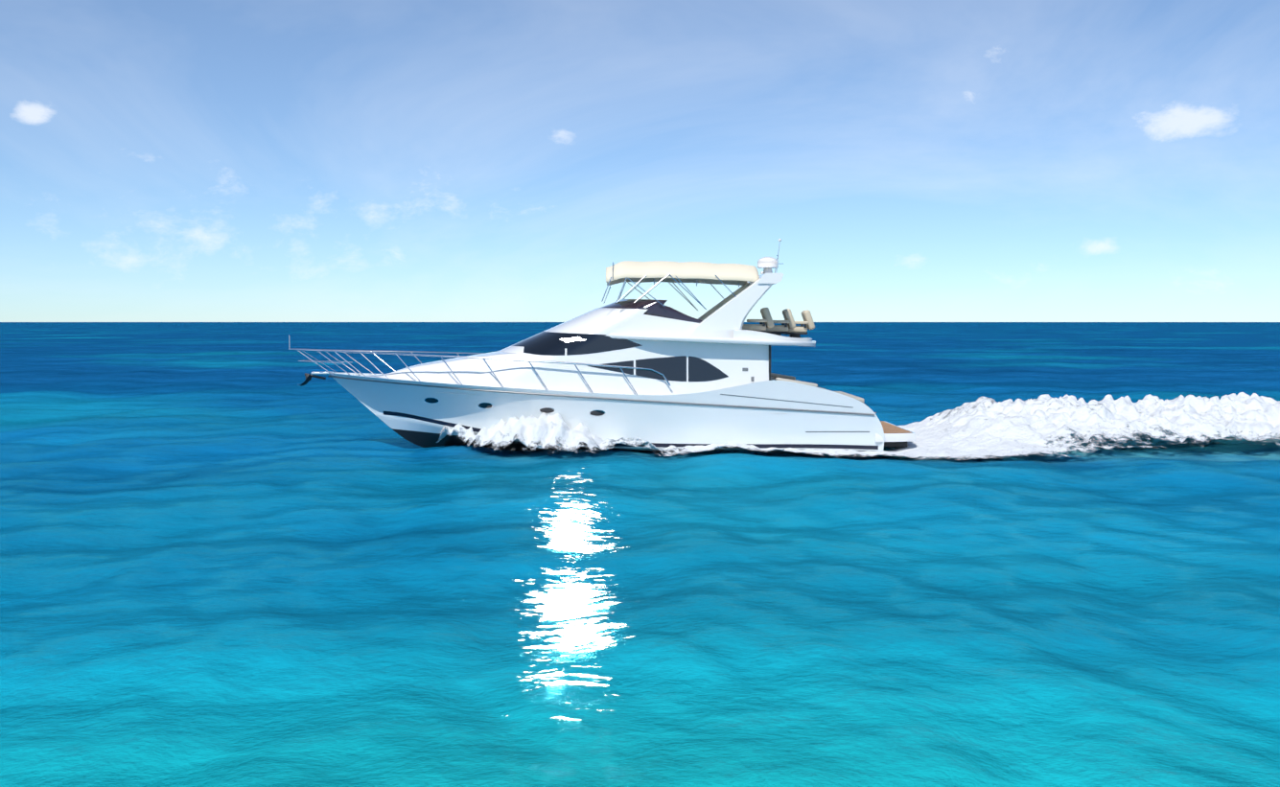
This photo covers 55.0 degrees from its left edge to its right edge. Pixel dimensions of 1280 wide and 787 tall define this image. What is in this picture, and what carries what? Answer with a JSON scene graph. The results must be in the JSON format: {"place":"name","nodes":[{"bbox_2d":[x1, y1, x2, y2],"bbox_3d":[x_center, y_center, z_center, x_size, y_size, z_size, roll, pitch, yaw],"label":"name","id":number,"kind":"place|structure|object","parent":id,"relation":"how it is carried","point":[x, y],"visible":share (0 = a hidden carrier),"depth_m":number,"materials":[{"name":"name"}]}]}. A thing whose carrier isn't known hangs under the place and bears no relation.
{"place":"outdoors","nodes":[
{"label":"outdoors","id":0,"kind":"place"},
{"bbox_2d":[0,322,1279,786],"bbox_3d":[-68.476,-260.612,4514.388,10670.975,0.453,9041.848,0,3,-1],"label":"sea water","id":1,"kind":"structure","parent":0,"point":[234,554],"depth_m":17.33,"materials":[{"name":"blue liquid"}]},
{"bbox_2d":[328,372,884,452],"bbox_3d":[-1.222,0.801,36.294,15.980,2.866,4.966,0,3,-1],"label":"yacht hull","id":2,"kind":"object","parent":1,"relation":"on","point":[662,423],"visible":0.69,"depth_m":34.14,"materials":[{"name":"white plastic"}]},
{"bbox_2d":[300,372,334,386],"bbox_3d":[-9.526,-0.431,36.101,1.050,0.413,0.400,0,3,-1],"label":"anchor","id":3,"kind":"object","parent":2,"relation":"attached to","point":[309,377],"visible":0.98,"depth_m":36.02,"materials":[{"name":"silver metal"}]},
{"bbox_2d":[353,351,521,383],"bbox_3d":[-2.772,-0.528,36.193,12.880,1.534,4.726,0,3,-1],"label":"foredeck","id":4,"kind":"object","parent":2,"relation":"on","point":[461,368],"depth_m":34.86,"materials":[{"name":"white plastic"}]},
{"bbox_2d":[424,397,605,416],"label":"portholes","id":5,"kind":"object","parent":2,"relation":"attached to","point":[542,409],"visible":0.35,"depth_m":34.10,"materials":[{"name":"black glass"}]},
{"bbox_2d":[288,261,750,395],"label":"metal railings","id":6,"kind":"object","parent":2,"relation":"attached to","point":[374,352],"visible":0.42,"depth_m":34.92,"materials":[{"name":"silver metal"}]},
{"bbox_2d":[436,307,768,395],"bbox_3d":[-1.547,-1.128,36.176,10.230,2.763,4.085,0,3,-1],"label":"cabin superstructure","id":7,"kind":"object","parent":2,"relation":"on","point":[731,360],"visible":0.65,"depth_m":34.29,"materials":[{"name":"white plastic"}]},
{"bbox_2d":[511,331,754,381],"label":"cabin windows","id":8,"kind":"structure","parent":7,"relation":"attached to","point":[549,343],"depth_m":34.27,"materials":[{"name":"black glass"}]},
{"bbox_2d":[565,337,581,341],"bbox_3d":[-1.884,-1.509,34.354,1.048,0.187,0.150,1,4,18],"label":"yacht windshield glint","id":9,"kind":"object","parent":8,"relation":"attached to","point":[570,339],"visible":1,"depth_m":34.33,"materials":[{"name":"white glass"}]},
{"bbox_2d":[608,333,815,347],"bbox_3d":[1.208,-1.627,36.187,7.880,0.485,4.631,0,3,-1],"label":"flybridge deck edge","id":10,"kind":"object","parent":7,"relation":"on","point":[695,339],"depth_m":33.96,"materials":[{"name":"white plastic"}]},
{"bbox_2d":[327,375,878,449],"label":"hull trim","id":11,"kind":"structure","parent":2,"relation":"attached to","point":[763,446],"depth_m":34.22,"materials":[{"name":"plastic"}]},
{"bbox_2d":[601,299,702,323],"bbox_3d":[0.342,-2.395,36.129,3.198,0.737,3.587,0,3,-1],"label":"flybridge windshield","id":12,"kind":"object","parent":2,"relation":"on","point":[654,308],"visible":0.73,"depth_m":34.38,"materials":[{"name":"grey glass"}]},
{"bbox_2d":[685,273,783,338],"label":"radar arch","id":13,"kind":"structure","parent":2,"relation":"on","point":[725,317],"depth_m":34.21,"materials":[{"name":"white plastic"}]},
{"bbox_2d":[757,256,778,274],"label":"radar dome","id":14,"kind":"structure","parent":13,"relation":"on","point":[767,265],"depth_m":35.34,"materials":[{"name":"white plastic"}]},
{"bbox_2d":[760,238,781,274],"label":"yacht antennas","id":15,"kind":"object","parent":13,"relation":"on","point":[779,241],"visible":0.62,"depth_m":35.19,"materials":[{"name":"silver metal"}]},
{"bbox_2d":[742,307,774,332],"bbox_3d":[3.348,-2.018,35.294,0.956,0.895,0.770,0,3,-1],"label":"chair","id":16,"kind":"object","parent":2,"relation":"on","point":[766,321],"visible":0.65,"depth_m":34.98,"materials":[{"name":"beige"}]},
{"bbox_2d":[733,329,812,341],"bbox_3d":[3.806,-1.718,36.219,2.478,0.363,4.268,0,3,-1],"label":"yacht flybridge coaming","id":17,"kind":"object","parent":2,"relation":"on","point":[747,335],"visible":0.81,"depth_m":34.08,"materials":[{"name":"white plastic"}]},
{"bbox_2d":[765,308,795,335],"bbox_3d":[4.085,-2.041,36.204,0.956,0.895,0.770,0,3,-1],"label":"chair","id":18,"kind":"object","parent":2,"relation":"on","point":[787,322],"visible":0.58,"depth_m":35.90,"materials":[{"name":"beige"}]},
{"bbox_2d":[782,310,814,337],"bbox_3d":[4.772,-2.067,37.115,0.956,0.895,0.770,0,3,-1],"label":"chair","id":19,"kind":"object","parent":2,"relation":"on","point":[806,323],"visible":0.69,"depth_m":36.81,"materials":[{"name":"beige"}]},
{"bbox_2d":[770,372,915,447],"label":"yacht cockpit platform","id":20,"kind":"structure","parent":2,"relation":"attached to","point":[896,435],"depth_m":34.57,"materials":[{"name":"white plastic"}]},
{"bbox_2d":[436,392,1279,460],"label":"wake foam","id":21,"kind":"object","parent":1,"relation":"on","point":[982,427],"visible":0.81,"depth_m":34.39,"materials":[{"name":"white"}]},
{"bbox_2d":[0,0,1279,322],"label":"sky","id":22,"kind":"structure","parent":0,"point":[161,160],"materials":[{"name":"blue"}]},
{"bbox_2d":[605,260,759,285],"bbox_3d":[1.168,-3.541,36.074,4.300,0.678,3.600,0,3,-1],"label":"yacht bimini canvas","id":23,"kind":"object","parent":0,"point":[708,272],"visible":0.96,"depth_m":34.63,"materials":[{"name":"beige fabric"}]},
{"bbox_2d":[768,346,770,380],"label":"yacht support poles","id":24,"kind":"object","parent":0,"point":[769,362],"visible":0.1,"depth_m":34.28,"materials":[{"name":"grey metal"}]}
]}

